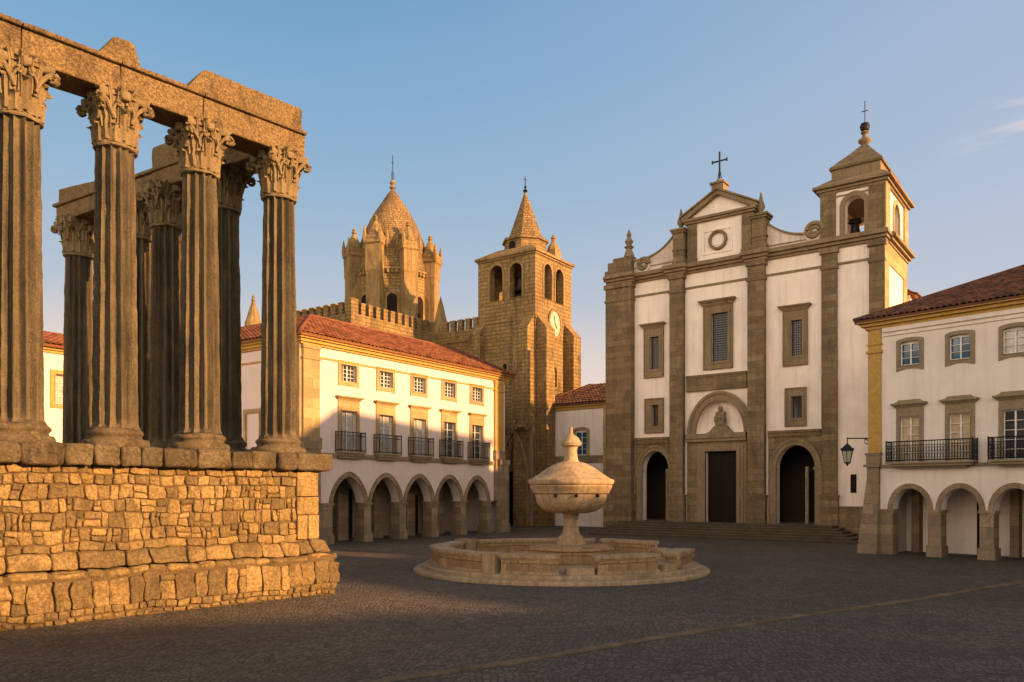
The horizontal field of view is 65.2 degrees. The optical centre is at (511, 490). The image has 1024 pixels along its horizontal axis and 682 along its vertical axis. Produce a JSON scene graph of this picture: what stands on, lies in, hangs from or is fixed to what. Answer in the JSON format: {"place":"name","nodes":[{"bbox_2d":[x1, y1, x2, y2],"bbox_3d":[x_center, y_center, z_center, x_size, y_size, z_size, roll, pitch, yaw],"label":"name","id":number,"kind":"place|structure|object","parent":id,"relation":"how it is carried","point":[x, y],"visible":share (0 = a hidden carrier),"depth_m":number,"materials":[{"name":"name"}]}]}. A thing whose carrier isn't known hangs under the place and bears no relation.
{"place":"outdoors","nodes":[
{"label":"outdoors","id":0,"kind":"place"},
{"bbox_2d":[43,331,63,442],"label":"side wing","id":1,"kind":"structure","parent":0,"point":[53,348],"depth_m":38.88,"materials":[{"name":"white paint"}]},
{"bbox_2d":[50,369,62,407],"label":"window","id":2,"kind":"structure","parent":1,"relation":"in","point":[56,381],"depth_m":39.00,"materials":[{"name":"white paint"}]},
{"bbox_2d":[240,314,515,544],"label":"arcade building","id":3,"kind":"structure","parent":0,"point":[407,433],"depth_m":41.65,"materials":[{"name":"white paint"}]},
{"bbox_2d":[243,408,260,449],"bbox_3d":[-12.271,-2.850,38.070,1.400,2.100,0.260,0,0,35],"label":"window","id":4,"kind":"structure","parent":3,"relation":"in","point":[258,410],"depth_m":38.26,"materials":[{"name":"stone"}]},
{"bbox_2d":[338,359,358,387],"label":"window","id":5,"kind":"structure","parent":3,"relation":"in","point":[345,373],"depth_m":38.52,"materials":[{"name":"stone"}]},
{"bbox_2d":[335,395,364,451],"bbox_3d":[-7.848,-3.095,38.445,0.440,2.850,1.680,0,0,35],"label":"balcony door","id":6,"kind":"structure","parent":3,"relation":"in","point":[346,404],"depth_m":38.54,"materials":[{"name":"stone"}]},
{"bbox_2d":[348,489,352,537],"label":"inner door","id":7,"kind":"structure","parent":3,"relation":"in","point":[350,491],"depth_m":42.82,"materials":[{"name":"brown wood"}]},
{"bbox_2d":[376,366,394,393],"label":"window","id":8,"kind":"structure","parent":3,"relation":"in","point":[382,378],"depth_m":40.60,"materials":[{"name":"stone"}]},
{"bbox_2d":[374,400,399,453],"bbox_3d":[-6.401,-3.095,40.535,0.440,2.850,1.680,0,0,35],"label":"balcony door","id":9,"kind":"structure","parent":3,"relation":"in","point":[383,408],"depth_m":40.63,"materials":[{"name":"stone"}]},
{"bbox_2d":[415,495,417,532],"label":"inner door","id":10,"kind":"structure","parent":3,"relation":"in","point":[416,496],"depth_m":47.17,"materials":[{"name":"brown wood"}]},
{"bbox_2d":[410,373,427,397],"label":"window","id":11,"kind":"structure","parent":3,"relation":"in","point":[416,384],"depth_m":42.69,"materials":[{"name":"stone"}]},
{"bbox_2d":[408,405,431,455],"bbox_3d":[-4.953,-3.095,42.622,0.440,2.850,1.680,0,0,35],"label":"balcony door","id":12,"kind":"structure","parent":3,"relation":"in","point":[418,412],"depth_m":42.69,"materials":[{"name":"stone"}]},
{"bbox_2d":[441,378,456,402],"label":"window","id":13,"kind":"structure","parent":3,"relation":"in","point":[446,388],"depth_m":44.79,"materials":[{"name":"stone"}]},
{"bbox_2d":[439,409,461,456],"bbox_3d":[-3.505,-3.095,44.707,0.440,2.850,1.680,0,0,35],"label":"balcony door","id":14,"kind":"structure","parent":3,"relation":"in","point":[447,415],"depth_m":44.79,"materials":[{"name":"stone"}]},
{"bbox_2d":[470,383,483,406],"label":"window","id":15,"kind":"structure","parent":3,"relation":"in","point":[474,392],"depth_m":46.96,"materials":[{"name":"stone"}]},
{"bbox_2d":[468,412,487,456],"bbox_3d":[-2.058,-3.095,46.794,0.440,2.850,1.680,0,0,35],"label":"balcony door","id":16,"kind":"structure","parent":3,"relation":"in","point":[477,419],"depth_m":46.86,"materials":[{"name":"stone"}]},
{"bbox_2d":[0,526,1023,681],"bbox_3d":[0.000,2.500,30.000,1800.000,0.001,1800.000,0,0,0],"label":"ground","id":17,"kind":"structure","parent":0,"point":[384,611],"depth_m":14.55,"materials":[{"name":"grey stone"}]},
{"bbox_2d":[0,13,339,630],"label":"roman temple","id":18,"kind":"structure","parent":17,"relation":"on","point":[150,484],"depth_m":17.33,"materials":[{"name":"stone"}]},
{"bbox_2d":[245,155,580,526],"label":"cathedral","id":19,"kind":"structure","parent":17,"relation":"on","point":[530,337],"depth_m":59.33,"materials":[{"name":"stone"}]},
{"bbox_2d":[514,271,521,294],"bbox_3d":[0.715,-15.238,58.568,1.547,1.738,1.188,0,0,-2],"label":"tower bell","id":20,"kind":"object","parent":19,"relation":"hanging from","point":[518,289],"visible":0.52,"depth_m":58.41,"materials":[{"name":"brown metal"}]},
{"bbox_2d":[413,427,709,586],"bbox_3d":[1.540,0.251,25.600,9.320,4.598,9.320,0,0,0],"label":"fountain","id":21,"kind":"object","parent":17,"relation":"on","point":[570,487],"visible":0.99,"depth_m":24.23,"materials":[{"name":"stone"}]},
{"bbox_2d":[553,383,605,526],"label":"corner house","id":22,"kind":"structure","parent":17,"relation":"on","point":[581,411],"depth_m":56.38,"materials":[{"name":"white paint"}]},
{"bbox_2d":[573,427,589,455],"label":"window","id":23,"kind":"structure","parent":22,"relation":"in","point":[583,433],"depth_m":56.51,"materials":[{"name":"stone"}]},
{"bbox_2d":[367,580,1023,681],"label":"stone strip","id":24,"kind":"object","parent":17,"relation":"on","point":[511,661],"visible":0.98,"depth_m":13.37,"materials":[{"name":"grey stone"}]},
{"bbox_2d":[0,0,1023,386],"label":"sky","id":25,"kind":"structure","parent":0,"point":[615,116],"materials":[{"name":"blue"}]},
{"bbox_2d":[588,101,921,543],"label":"church","id":26,"kind":"structure","parent":0,"point":[736,374],"depth_m":43.61,"materials":[{"name":"white paint"}]},
{"bbox_2d":[638,321,665,378],"bbox_3d":[8.264,-8.252,47.001,1.601,3.169,0.490,0,0,37],"label":"window","id":27,"kind":"structure","parent":26,"relation":"in","point":[653,348],"depth_m":47.06,"materials":[{"name":"stone"}]},
{"bbox_2d":[644,397,663,432],"bbox_3d":[8.381,-4.431,47.044,1.209,2.039,0.280,0,0,37],"label":"window","id":28,"kind":"structure","parent":26,"relation":"in","point":[653,407],"depth_m":47.05,"materials":[{"name":"stone"}]},
{"bbox_2d":[697,296,736,369],"bbox_3d":[11.450,-8.752,44.622,2.145,3.873,0.490,0,0,37],"label":"window","id":29,"kind":"structure","parent":26,"relation":"in","point":[722,323],"depth_m":44.69,"materials":[{"name":"stone"}]},
{"bbox_2d":[708,451,735,522],"bbox_3d":[11.872,-0.239,44.857,1.823,3.979,0.110,0,0,37],"label":"main door","id":30,"kind":"structure","parent":26,"relation":"in","point":[721,464],"depth_m":44.88,"materials":[{"name":"brown wood"}]},
{"bbox_2d":[777,302,811,366],"bbox_3d":[14.871,-8.191,42.068,1.699,3.173,0.490,0,0,37],"label":"window","id":31,"kind":"structure","parent":26,"relation":"in","point":[793,312],"depth_m":42.14,"materials":[{"name":"stone"}]},
{"bbox_2d":[784,387,806,426],"bbox_3d":[14.952,-4.425,42.140,1.109,2.037,0.280,0,0,37],"label":"window","id":32,"kind":"structure","parent":26,"relation":"in","point":[799,406],"depth_m":42.14,"materials":[{"name":"stone"}]},
{"bbox_2d":[809,471,814,521],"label":"inner door","id":33,"kind":"structure","parent":26,"relation":"in","point":[811,474],"depth_m":45.06,"materials":[{"name":"brown wood"}]},
{"bbox_2d":[851,474,856,492],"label":"slot window","id":34,"kind":"structure","parent":26,"relation":"in","point":[853,476],"depth_m":40.47,"materials":[{"name":"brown wood"}]},
{"bbox_2d":[848,217,863,232],"bbox_3d":[17.705,-13.536,41.282,0.968,1.085,0.744,0,0,0],"label":"church bell","id":35,"kind":"object","parent":26,"relation":"hanging from","point":[855,223],"visible":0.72,"depth_m":41.12,"materials":[{"name":"brown metal"}]},
{"bbox_2d":[852,264,1023,560],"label":"gallery building","id":36,"kind":"structure","parent":0,"point":[944,465],"depth_m":30.28,"materials":[{"name":"paint"}]},
{"bbox_2d":[841,437,867,465],"bbox_3d":[13.954,-1.594,32.415,1.281,1.180,0.490,0,0,0],"label":"wall lantern","id":37,"kind":"object","parent":36,"relation":"attached to","point":[847,449],"depth_m":32.32,"materials":[{"name":"metal"}]},
{"bbox_2d":[890,399,927,461],"bbox_3d":[15.394,-2.247,30.971,0.400,2.573,1.320,0,0,-42],"label":"balcony door","id":38,"kind":"structure","parent":36,"relation":"in","point":[910,428],"depth_m":31.04,"materials":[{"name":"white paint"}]},
{"bbox_2d":[896,337,923,371],"bbox_3d":[15.454,-5.309,31.024,0.240,1.294,1.020,0,0,-42],"label":"window","id":39,"kind":"structure","parent":36,"relation":"in","point":[910,354],"depth_m":31.06,"materials":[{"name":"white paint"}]},
{"bbox_2d":[939,394,979,460],"bbox_3d":[16.583,-2.247,29.636,0.400,2.573,1.320,0,0,-42],"label":"balcony door","id":40,"kind":"structure","parent":36,"relation":"in","point":[961,424],"depth_m":29.71,"materials":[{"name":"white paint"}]},
{"bbox_2d":[945,330,974,366],"bbox_3d":[16.643,-5.309,29.689,0.240,1.294,1.020,0,0,-42],"label":"window","id":41,"kind":"structure","parent":36,"relation":"in","point":[958,348],"depth_m":29.73,"materials":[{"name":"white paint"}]},
{"bbox_2d":[977,502,979,554],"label":"inner door","id":42,"kind":"structure","parent":36,"relation":"in","point":[978,515],"depth_m":31.31,"materials":[{"name":"brown wood"}]},
{"bbox_2d":[992,390,1023,458],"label":"balcony door","id":43,"kind":"structure","parent":36,"relation":"in","point":[1008,400],"depth_m":28.46,"materials":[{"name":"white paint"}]},
{"bbox_2d":[998,322,1023,360],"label":"window","id":44,"kind":"structure","parent":36,"relation":"in","point":[1013,337],"depth_m":28.48,"materials":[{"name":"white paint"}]}
]}

